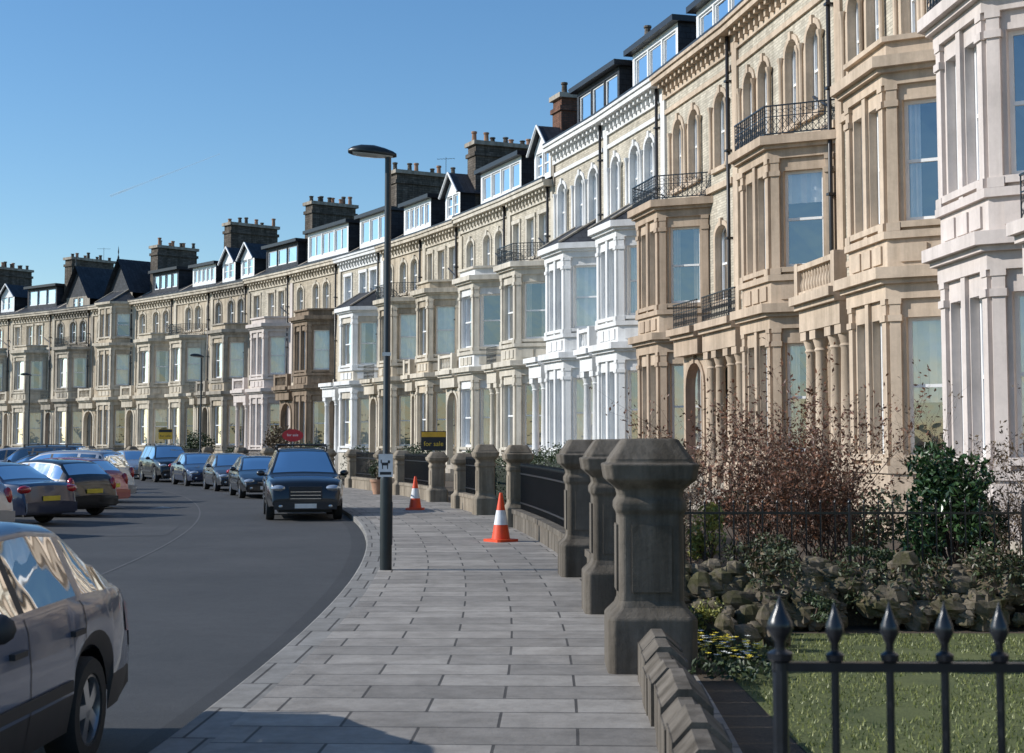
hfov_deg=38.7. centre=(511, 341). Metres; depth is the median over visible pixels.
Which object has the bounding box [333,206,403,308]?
roof
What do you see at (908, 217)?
window frames and door
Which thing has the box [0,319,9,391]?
ironwork and pipes
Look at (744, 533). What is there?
bare shrub
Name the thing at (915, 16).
window panes
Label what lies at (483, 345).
window frames and door
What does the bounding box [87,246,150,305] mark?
roof
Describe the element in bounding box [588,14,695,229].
roof
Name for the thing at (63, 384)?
window panes
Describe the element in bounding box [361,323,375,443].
curtains
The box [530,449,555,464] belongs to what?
hedge
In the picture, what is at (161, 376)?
curtains
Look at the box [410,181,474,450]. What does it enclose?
walls
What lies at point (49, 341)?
ironwork and pipes
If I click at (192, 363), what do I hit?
window frames and door
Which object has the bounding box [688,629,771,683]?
primrose flowers
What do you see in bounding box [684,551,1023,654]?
rockery wall
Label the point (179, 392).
stone trim
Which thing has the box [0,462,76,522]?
parked car
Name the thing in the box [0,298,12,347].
window panes
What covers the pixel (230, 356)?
window frames and door
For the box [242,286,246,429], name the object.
ironwork and pipes
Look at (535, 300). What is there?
windows
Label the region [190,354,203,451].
street lamp
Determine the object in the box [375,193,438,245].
roof
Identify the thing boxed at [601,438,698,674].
gate pier
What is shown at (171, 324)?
ironwork and pipes
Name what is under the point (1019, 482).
bare shrub
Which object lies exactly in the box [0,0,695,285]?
sky
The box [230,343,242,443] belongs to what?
curtains
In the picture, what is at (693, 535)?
shrub
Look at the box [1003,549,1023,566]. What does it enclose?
shrub
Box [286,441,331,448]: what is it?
hedge
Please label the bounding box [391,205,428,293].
window panes
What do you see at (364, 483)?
garden wall
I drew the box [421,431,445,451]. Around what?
for sale sign
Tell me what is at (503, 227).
ironwork and pipes
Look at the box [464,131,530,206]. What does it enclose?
chimney stack
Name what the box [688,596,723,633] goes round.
shrub
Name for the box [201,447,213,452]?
gate pier
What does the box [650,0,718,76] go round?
roof
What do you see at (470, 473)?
iron railings
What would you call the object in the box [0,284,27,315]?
roof
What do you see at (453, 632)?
pavement
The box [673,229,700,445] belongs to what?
curtains
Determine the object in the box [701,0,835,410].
ironwork and pipes
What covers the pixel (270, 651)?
road gutter
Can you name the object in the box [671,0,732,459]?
window frames and door
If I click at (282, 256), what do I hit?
window panes
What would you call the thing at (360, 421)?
window frames and door
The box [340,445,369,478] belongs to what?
garden shrub
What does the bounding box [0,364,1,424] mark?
curtains
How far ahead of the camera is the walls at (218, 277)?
100.21 m
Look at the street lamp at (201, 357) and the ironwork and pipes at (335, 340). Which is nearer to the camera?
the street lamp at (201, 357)
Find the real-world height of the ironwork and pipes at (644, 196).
13.200 m
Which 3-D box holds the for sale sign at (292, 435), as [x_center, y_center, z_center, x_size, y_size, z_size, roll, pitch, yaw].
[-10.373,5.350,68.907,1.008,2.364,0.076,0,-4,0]
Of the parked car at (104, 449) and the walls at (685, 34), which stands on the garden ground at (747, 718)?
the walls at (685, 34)
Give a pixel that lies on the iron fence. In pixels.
(779, 628)
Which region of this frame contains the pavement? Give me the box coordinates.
[198,486,741,752]
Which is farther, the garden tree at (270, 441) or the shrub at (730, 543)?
the garden tree at (270, 441)
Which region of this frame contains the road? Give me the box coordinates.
[14,477,350,752]
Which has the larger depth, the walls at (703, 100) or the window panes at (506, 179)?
the window panes at (506, 179)
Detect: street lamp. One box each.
[20,373,31,445]
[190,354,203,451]
[348,144,396,569]
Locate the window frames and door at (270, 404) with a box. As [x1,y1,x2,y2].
[254,245,296,444]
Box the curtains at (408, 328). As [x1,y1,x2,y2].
[400,315,415,443]
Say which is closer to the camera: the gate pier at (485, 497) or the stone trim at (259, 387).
the gate pier at (485, 497)
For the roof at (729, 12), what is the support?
on the walls at (773, 49)
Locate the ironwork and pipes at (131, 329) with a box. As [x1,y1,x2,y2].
[129,305,132,444]
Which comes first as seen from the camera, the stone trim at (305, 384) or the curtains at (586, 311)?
the curtains at (586, 311)
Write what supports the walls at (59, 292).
on the garden ground at (747, 718)
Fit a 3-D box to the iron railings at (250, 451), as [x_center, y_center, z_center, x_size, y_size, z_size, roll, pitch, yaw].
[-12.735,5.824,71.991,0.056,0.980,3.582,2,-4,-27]
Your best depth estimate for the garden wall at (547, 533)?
26.27 m
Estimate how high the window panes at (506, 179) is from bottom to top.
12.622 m
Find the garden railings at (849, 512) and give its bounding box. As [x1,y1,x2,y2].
[684,499,1023,567]
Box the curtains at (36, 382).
[30,361,41,442]
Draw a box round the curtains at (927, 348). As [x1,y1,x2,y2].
[908,102,942,449]
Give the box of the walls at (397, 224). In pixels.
[339,210,403,449]
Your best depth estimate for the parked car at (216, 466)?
56.62 m
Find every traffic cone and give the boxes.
[406,476,424,509]
[484,493,517,542]
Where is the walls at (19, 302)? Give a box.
[0,288,27,446]
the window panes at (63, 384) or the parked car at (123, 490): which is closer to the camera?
the parked car at (123, 490)
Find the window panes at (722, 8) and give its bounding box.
[696,0,740,393]
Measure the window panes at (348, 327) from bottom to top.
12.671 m
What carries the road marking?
on the road
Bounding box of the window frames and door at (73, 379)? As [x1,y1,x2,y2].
[59,298,85,443]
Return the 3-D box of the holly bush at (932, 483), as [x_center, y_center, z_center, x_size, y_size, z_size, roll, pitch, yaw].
[4.933,1.857,16.365,1.272,1.564,1.257,-1,-4,18]
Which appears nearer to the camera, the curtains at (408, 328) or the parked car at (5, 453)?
the parked car at (5, 453)
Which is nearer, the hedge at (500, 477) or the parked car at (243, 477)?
the hedge at (500, 477)
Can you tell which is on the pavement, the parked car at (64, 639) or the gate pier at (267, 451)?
the gate pier at (267, 451)
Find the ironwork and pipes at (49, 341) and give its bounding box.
[42,315,51,436]
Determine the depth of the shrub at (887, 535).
19.29 m
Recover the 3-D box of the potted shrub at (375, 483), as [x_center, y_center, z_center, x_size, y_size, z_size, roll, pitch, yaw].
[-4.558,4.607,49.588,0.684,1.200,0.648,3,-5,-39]
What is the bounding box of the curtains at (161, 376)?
[155,351,167,442]
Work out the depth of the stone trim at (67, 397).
111.74 m
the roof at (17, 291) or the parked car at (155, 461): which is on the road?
the parked car at (155, 461)
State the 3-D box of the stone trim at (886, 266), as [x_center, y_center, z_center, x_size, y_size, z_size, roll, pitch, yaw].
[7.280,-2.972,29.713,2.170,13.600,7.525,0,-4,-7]
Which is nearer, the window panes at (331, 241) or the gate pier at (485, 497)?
the gate pier at (485, 497)
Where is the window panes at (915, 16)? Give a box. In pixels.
[858,0,916,39]
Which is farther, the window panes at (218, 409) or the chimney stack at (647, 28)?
the window panes at (218, 409)
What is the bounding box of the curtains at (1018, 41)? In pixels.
[1013,36,1023,450]
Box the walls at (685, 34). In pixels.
[600,22,695,438]
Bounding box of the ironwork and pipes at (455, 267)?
[447,227,458,425]
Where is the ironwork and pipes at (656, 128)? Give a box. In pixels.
[653,88,660,197]
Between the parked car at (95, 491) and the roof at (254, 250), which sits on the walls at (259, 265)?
the roof at (254, 250)
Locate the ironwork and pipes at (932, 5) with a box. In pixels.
[927,0,1023,217]
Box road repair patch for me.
[91,527,176,535]
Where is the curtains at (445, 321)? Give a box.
[437,307,453,443]
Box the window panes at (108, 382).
[107,315,109,442]
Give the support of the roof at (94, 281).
on the walls at (77, 291)
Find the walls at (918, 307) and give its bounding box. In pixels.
[842,0,940,465]
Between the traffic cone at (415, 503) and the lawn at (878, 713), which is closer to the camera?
the lawn at (878, 713)
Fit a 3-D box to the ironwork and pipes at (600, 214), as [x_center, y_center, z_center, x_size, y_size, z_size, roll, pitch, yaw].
[3.252,-1.480,52.902,0.240,13.200,0.160,1,-4,-18]
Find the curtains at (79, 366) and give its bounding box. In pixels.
[73,358,84,442]
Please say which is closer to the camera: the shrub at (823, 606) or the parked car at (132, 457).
the shrub at (823, 606)
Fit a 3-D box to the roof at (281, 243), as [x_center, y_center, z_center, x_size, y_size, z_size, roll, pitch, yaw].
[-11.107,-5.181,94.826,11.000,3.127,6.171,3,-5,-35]
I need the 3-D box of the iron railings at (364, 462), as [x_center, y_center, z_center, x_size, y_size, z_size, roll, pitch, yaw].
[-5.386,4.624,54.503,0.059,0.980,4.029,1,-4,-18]
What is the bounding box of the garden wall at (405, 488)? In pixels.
[399,482,428,499]
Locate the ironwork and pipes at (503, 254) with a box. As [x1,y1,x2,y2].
[486,187,550,363]
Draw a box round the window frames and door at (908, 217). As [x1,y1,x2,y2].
[856,0,941,454]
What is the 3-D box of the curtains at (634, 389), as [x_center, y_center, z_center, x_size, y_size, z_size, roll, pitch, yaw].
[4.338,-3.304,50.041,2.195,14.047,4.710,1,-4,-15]
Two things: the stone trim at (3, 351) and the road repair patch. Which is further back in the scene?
the stone trim at (3, 351)
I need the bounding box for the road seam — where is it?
[101,485,200,574]
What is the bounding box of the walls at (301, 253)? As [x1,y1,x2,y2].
[249,242,307,448]
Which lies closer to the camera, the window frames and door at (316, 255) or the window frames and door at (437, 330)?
the window frames and door at (437, 330)
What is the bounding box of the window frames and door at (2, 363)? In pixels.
[0,297,12,443]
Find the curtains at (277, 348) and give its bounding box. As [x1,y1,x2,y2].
[270,338,283,442]
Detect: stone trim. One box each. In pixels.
[0,311,55,446]
[0,315,13,445]
[38,306,93,445]
[76,301,136,450]
[118,295,176,449]
[164,288,213,448]
[194,281,250,453]
[230,271,293,454]
[271,259,341,448]
[318,247,383,473]
[360,233,426,475]
[392,220,462,477]
[435,199,511,480]
[481,179,553,465]
[523,116,608,459]
[573,78,666,439]
[627,24,740,499]
[688,0,846,509]
[785,0,943,537]
[917,0,1023,559]
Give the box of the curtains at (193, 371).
[187,348,199,439]
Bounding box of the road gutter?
[127,476,365,752]
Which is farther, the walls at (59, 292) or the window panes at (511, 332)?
the walls at (59, 292)
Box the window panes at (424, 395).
[423,195,457,430]
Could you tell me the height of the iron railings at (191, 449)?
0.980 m
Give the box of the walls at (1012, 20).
[944,8,1023,470]
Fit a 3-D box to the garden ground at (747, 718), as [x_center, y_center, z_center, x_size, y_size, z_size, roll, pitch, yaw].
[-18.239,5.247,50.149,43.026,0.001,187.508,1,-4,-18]
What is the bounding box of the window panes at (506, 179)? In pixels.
[466,164,518,444]
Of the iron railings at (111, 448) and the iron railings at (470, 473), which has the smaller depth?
the iron railings at (470, 473)
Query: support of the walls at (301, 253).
on the garden ground at (747, 718)
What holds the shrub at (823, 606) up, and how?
on the rockery wall at (745, 610)
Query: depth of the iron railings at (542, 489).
26.91 m
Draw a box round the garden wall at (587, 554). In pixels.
[585,549,590,562]
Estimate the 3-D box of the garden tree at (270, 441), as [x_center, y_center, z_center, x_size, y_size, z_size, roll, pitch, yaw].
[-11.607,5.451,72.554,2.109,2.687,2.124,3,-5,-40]
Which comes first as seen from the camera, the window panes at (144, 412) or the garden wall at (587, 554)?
the garden wall at (587, 554)
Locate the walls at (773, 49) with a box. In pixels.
[734,0,836,460]
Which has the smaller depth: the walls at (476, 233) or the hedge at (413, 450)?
the hedge at (413, 450)
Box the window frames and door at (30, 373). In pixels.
[16,289,54,443]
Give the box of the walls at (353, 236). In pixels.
[279,223,359,448]
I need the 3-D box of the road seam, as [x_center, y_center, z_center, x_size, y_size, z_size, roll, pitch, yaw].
[-15.438,5.061,45.751,10.525,0.001,98.691,1,-4,-16]
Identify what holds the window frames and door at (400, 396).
attached to the walls at (436, 211)
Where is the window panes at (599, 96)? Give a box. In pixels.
[564,76,616,217]
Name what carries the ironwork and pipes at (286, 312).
attached to the walls at (301, 253)
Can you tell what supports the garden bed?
on the garden ground at (747, 718)
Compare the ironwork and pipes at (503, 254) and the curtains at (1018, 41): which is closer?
the curtains at (1018, 41)
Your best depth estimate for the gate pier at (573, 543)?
19.43 m
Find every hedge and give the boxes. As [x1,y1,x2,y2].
[145,443,197,451]
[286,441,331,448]
[402,442,440,480]
[495,453,532,504]
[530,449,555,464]
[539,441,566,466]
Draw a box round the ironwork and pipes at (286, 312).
[280,276,289,441]
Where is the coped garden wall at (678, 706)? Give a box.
[638,629,732,752]
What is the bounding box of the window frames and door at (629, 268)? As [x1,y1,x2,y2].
[614,31,675,438]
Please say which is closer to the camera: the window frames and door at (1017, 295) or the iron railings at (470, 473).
the window frames and door at (1017, 295)
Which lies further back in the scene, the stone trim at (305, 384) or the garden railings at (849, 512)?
the stone trim at (305, 384)
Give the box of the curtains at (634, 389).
[631,248,637,437]
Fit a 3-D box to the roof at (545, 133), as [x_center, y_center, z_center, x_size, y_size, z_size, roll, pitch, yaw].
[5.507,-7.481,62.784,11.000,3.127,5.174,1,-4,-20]
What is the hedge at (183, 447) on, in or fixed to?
on the garden ground at (747, 718)
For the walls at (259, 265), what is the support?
on the garden ground at (747, 718)
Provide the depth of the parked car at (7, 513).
29.28 m
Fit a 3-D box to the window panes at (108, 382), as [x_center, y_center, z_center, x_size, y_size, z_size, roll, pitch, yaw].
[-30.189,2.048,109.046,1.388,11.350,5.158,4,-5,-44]
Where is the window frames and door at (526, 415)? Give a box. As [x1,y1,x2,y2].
[508,153,548,446]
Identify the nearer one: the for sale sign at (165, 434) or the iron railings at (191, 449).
the iron railings at (191, 449)
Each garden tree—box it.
[186,430,215,453]
[262,424,291,449]
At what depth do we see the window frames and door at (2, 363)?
120.06 m
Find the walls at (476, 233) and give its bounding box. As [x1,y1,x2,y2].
[446,156,533,463]
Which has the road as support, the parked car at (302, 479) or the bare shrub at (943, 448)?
the parked car at (302, 479)
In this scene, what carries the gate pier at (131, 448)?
on the pavement
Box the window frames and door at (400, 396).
[391,203,428,445]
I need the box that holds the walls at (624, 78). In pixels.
[549,66,632,452]
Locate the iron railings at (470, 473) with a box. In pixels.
[465,456,475,493]
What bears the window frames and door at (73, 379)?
attached to the walls at (77, 291)
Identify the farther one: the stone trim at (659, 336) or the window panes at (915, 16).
the stone trim at (659, 336)
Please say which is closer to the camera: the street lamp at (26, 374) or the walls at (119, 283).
the street lamp at (26, 374)
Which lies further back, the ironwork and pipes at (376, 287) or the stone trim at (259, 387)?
the stone trim at (259, 387)
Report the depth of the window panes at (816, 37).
35.81 m
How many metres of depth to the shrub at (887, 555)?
14.55 m
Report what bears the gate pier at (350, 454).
on the pavement
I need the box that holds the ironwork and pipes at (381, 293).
[364,240,421,378]
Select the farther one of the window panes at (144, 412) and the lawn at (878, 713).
the window panes at (144, 412)
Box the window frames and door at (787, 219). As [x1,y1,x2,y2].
[750,28,823,451]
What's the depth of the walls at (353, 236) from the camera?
85.10 m
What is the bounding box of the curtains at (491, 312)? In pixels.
[484,296,499,443]
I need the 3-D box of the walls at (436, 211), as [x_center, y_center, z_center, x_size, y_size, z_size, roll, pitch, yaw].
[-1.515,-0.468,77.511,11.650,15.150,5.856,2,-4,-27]
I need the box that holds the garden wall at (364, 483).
[351,477,374,490]
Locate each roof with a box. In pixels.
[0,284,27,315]
[7,283,64,314]
[49,257,112,310]
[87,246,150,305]
[130,266,192,299]
[170,260,222,293]
[206,242,265,287]
[243,238,307,279]
[285,218,359,269]
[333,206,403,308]
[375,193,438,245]
[416,172,480,232]
[452,150,526,217]
[500,125,564,197]
[537,59,632,249]
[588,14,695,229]
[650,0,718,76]
[719,0,743,22]
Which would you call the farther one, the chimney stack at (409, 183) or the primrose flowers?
the chimney stack at (409, 183)
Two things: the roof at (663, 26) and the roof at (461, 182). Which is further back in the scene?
the roof at (461, 182)
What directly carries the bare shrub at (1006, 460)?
on the garden ground at (747, 718)
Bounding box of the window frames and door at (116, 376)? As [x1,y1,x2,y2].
[101,313,129,444]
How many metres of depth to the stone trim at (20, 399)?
116.02 m
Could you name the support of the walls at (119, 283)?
on the garden ground at (747, 718)
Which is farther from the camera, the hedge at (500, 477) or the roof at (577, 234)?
the roof at (577, 234)
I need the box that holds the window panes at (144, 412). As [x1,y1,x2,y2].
[142,274,176,442]
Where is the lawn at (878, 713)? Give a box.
[698,633,1023,752]
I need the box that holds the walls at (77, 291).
[43,273,91,443]
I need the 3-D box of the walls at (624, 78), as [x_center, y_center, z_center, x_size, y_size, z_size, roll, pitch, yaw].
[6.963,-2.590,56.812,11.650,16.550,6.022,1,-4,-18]
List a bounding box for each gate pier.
[126,446,137,449]
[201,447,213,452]
[234,447,245,452]
[260,448,274,455]
[325,449,336,464]
[344,449,360,487]
[373,450,391,478]
[392,451,409,494]
[425,452,448,501]
[450,453,471,507]
[471,444,498,514]
[502,445,533,526]
[556,439,592,576]
[579,439,619,613]
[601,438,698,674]
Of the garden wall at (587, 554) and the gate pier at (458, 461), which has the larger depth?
the gate pier at (458, 461)
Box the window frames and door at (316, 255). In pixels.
[298,227,346,442]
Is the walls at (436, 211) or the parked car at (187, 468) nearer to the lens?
the parked car at (187, 468)
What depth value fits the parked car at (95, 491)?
37.20 m
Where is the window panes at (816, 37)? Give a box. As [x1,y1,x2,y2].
[794,35,817,119]
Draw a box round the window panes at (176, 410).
[174,269,213,442]
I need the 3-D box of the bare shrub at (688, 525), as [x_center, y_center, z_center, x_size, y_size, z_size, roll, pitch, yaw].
[1.891,2.107,17.212,1.808,1.762,2.720,-1,-4,18]
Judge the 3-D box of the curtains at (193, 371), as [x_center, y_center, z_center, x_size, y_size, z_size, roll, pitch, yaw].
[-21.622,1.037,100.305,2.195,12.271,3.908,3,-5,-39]
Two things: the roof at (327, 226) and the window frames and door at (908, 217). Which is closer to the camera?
the window frames and door at (908, 217)
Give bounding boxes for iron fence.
[766,595,1023,752]
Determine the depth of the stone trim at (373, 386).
73.90 m
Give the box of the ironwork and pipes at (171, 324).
[164,299,172,359]
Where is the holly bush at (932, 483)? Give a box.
[894,437,1011,565]
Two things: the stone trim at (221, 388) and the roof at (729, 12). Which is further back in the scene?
the stone trim at (221, 388)
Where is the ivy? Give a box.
[738,537,1023,623]
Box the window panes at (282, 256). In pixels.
[257,247,296,316]
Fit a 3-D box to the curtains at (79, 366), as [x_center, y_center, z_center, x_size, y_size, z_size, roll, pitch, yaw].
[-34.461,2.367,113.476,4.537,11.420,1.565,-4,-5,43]
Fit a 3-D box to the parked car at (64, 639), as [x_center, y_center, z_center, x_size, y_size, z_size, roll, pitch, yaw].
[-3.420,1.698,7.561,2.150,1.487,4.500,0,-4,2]
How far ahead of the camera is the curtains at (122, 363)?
107.44 m
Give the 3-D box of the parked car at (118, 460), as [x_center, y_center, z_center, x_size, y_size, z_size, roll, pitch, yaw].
[-14.291,4.280,46.342,4.380,1.647,2.220,-1,-4,16]
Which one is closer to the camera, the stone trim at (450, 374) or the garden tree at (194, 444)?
the stone trim at (450, 374)
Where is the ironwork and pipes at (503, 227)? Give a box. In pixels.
[495,206,506,254]
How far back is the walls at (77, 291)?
113.34 m
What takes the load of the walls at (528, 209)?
on the garden ground at (747, 718)
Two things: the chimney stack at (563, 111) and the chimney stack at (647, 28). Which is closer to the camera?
the chimney stack at (647, 28)
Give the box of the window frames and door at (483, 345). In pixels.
[465,162,518,446]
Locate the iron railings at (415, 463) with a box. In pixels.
[404,453,428,485]
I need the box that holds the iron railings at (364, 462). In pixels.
[356,451,375,478]
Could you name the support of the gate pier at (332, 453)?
on the pavement
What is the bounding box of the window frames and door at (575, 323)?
[561,74,616,447]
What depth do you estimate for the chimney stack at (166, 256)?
108.74 m
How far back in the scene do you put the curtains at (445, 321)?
69.21 m
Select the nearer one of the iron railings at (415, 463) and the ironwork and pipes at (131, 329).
the iron railings at (415, 463)
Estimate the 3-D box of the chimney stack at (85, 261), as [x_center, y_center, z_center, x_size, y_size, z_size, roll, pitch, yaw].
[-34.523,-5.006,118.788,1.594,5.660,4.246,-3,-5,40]
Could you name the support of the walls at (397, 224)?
on the garden ground at (747, 718)
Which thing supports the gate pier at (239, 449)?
on the pavement
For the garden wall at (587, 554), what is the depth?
18.68 m
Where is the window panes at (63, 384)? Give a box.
[60,299,84,442]
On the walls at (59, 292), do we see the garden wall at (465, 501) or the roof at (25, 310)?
the roof at (25, 310)
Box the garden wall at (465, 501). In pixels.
[459,492,474,511]
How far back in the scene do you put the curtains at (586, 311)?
53.31 m
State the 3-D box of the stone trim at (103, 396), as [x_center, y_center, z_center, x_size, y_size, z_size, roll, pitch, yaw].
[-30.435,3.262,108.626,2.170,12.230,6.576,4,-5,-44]
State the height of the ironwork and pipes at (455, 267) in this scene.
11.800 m
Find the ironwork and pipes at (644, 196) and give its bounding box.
[632,36,732,414]
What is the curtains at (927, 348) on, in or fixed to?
attached to the walls at (918, 307)
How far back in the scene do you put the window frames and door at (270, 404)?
90.00 m
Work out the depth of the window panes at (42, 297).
117.42 m
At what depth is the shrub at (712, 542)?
15.71 m
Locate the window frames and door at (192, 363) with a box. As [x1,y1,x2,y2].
[173,267,213,444]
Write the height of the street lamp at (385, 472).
6.025 m
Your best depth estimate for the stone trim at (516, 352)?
59.19 m
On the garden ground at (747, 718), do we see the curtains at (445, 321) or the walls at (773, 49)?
the walls at (773, 49)
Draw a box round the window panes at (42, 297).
[16,290,54,442]
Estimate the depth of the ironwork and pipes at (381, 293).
73.44 m
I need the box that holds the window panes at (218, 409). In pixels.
[216,260,252,443]
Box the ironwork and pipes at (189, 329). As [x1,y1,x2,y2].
[168,293,209,444]
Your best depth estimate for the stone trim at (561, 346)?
54.27 m
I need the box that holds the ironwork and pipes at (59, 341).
[41,310,89,444]
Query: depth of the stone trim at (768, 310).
35.60 m
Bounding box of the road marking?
[105,492,171,508]
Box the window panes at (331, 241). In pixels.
[301,228,346,308]
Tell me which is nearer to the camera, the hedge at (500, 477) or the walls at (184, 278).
the hedge at (500, 477)
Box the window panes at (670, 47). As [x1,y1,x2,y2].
[637,34,675,191]
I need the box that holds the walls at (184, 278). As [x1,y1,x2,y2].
[124,269,192,447]
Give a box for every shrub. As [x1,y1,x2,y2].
[225,446,236,452]
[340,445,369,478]
[368,459,379,493]
[589,337,900,565]
[644,396,741,562]
[683,462,750,562]
[685,519,708,561]
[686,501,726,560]
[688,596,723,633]
[699,359,935,562]
[704,411,886,565]
[707,489,795,563]
[723,531,797,572]
[788,488,927,564]
[800,591,837,622]
[842,545,895,573]
[869,380,1023,561]
[899,384,1023,548]
[968,441,1023,555]
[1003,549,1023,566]
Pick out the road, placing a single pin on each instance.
(227, 585)
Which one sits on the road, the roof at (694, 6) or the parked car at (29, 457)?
the parked car at (29, 457)
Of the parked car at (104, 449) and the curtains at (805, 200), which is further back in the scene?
the parked car at (104, 449)
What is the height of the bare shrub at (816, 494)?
1.768 m
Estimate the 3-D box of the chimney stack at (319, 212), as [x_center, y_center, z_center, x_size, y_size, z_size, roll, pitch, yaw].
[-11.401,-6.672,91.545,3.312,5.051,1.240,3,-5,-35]
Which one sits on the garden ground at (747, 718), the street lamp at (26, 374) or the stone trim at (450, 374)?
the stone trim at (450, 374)
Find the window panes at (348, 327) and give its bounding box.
[345,217,384,443]
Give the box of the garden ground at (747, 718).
[340,476,1023,752]
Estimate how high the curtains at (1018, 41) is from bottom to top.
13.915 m
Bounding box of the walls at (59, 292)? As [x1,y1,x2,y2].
[2,286,66,446]
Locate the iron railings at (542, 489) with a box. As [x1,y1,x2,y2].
[520,463,564,526]
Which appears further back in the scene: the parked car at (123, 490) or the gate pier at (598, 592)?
the parked car at (123, 490)
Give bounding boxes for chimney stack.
[0,261,33,290]
[63,252,115,302]
[149,238,198,290]
[222,217,279,247]
[303,196,358,260]
[391,158,455,205]
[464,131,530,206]
[549,82,576,129]
[644,25,651,34]
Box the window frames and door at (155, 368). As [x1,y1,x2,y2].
[141,273,176,444]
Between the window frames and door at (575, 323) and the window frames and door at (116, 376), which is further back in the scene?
the window frames and door at (116, 376)
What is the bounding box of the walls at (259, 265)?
[202,249,265,447]
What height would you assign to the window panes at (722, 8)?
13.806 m
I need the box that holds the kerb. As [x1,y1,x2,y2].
[134,475,379,752]
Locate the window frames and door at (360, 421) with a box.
[344,215,384,445]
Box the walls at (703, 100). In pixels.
[641,0,733,462]
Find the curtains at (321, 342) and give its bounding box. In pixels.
[314,331,328,443]
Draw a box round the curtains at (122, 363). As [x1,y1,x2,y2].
[115,314,128,442]
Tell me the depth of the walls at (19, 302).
120.63 m
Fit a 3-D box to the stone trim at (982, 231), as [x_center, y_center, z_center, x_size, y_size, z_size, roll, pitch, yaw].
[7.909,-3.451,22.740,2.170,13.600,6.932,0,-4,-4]
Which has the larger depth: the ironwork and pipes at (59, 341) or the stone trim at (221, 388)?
the ironwork and pipes at (59, 341)
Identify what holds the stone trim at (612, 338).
on the garden ground at (747, 718)
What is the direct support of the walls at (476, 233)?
on the garden ground at (747, 718)
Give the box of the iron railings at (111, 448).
[93,447,125,451]
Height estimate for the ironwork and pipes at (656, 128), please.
13.200 m
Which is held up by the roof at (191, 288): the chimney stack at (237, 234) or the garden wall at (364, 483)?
the chimney stack at (237, 234)
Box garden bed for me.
[709,566,1023,625]
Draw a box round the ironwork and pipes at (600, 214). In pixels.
[597,125,603,220]
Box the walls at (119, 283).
[81,266,151,446]
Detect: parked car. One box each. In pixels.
[0,447,21,461]
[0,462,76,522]
[0,481,14,521]
[0,522,128,752]
[2,444,89,462]
[14,451,49,462]
[19,459,117,515]
[30,450,136,493]
[45,457,130,506]
[89,448,114,450]
[117,450,142,476]
[138,444,191,481]
[168,452,211,485]
[203,453,246,490]
[226,455,271,497]
[256,444,347,519]
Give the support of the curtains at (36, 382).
attached to the walls at (59, 292)
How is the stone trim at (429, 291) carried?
on the garden ground at (747, 718)
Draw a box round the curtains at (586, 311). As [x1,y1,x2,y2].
[576,267,596,439]
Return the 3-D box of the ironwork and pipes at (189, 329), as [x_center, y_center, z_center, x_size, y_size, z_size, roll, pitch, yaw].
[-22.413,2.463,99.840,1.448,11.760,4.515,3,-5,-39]
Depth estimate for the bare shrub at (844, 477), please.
17.66 m
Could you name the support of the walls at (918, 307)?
on the garden ground at (747, 718)
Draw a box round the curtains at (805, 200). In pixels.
[788,172,822,446]
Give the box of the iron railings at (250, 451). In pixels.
[243,449,261,454]
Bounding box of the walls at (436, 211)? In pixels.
[369,198,444,460]
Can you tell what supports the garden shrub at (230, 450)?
on the garden ground at (747, 718)
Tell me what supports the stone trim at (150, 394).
on the garden ground at (747, 718)
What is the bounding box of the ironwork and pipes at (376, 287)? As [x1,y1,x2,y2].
[370,253,379,427]
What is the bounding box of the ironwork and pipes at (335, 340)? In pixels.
[332,264,337,448]
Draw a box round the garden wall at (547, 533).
[512,509,564,552]
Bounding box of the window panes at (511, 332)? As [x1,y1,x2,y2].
[509,153,548,444]
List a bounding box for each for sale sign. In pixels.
[159,429,171,443]
[282,429,302,446]
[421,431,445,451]
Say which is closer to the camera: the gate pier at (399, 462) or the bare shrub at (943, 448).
the bare shrub at (943, 448)
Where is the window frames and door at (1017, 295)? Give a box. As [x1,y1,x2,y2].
[955,30,1023,456]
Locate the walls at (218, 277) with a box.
[170,264,222,447]
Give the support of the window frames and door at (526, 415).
attached to the walls at (528, 209)
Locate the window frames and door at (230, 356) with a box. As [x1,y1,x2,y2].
[215,259,252,444]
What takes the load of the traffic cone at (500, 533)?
on the pavement
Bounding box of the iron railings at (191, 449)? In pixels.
[183,448,198,452]
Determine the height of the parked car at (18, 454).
1.799 m
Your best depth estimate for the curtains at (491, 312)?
63.94 m
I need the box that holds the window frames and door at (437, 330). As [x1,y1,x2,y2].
[422,194,457,445]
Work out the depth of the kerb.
11.77 m
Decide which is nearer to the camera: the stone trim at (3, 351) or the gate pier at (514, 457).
the gate pier at (514, 457)
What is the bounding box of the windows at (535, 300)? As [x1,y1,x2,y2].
[526,283,544,444]
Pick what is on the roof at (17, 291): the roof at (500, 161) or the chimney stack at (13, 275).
the chimney stack at (13, 275)
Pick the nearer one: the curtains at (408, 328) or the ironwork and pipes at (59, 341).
the curtains at (408, 328)
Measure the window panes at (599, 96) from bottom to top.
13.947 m
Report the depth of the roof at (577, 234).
54.51 m

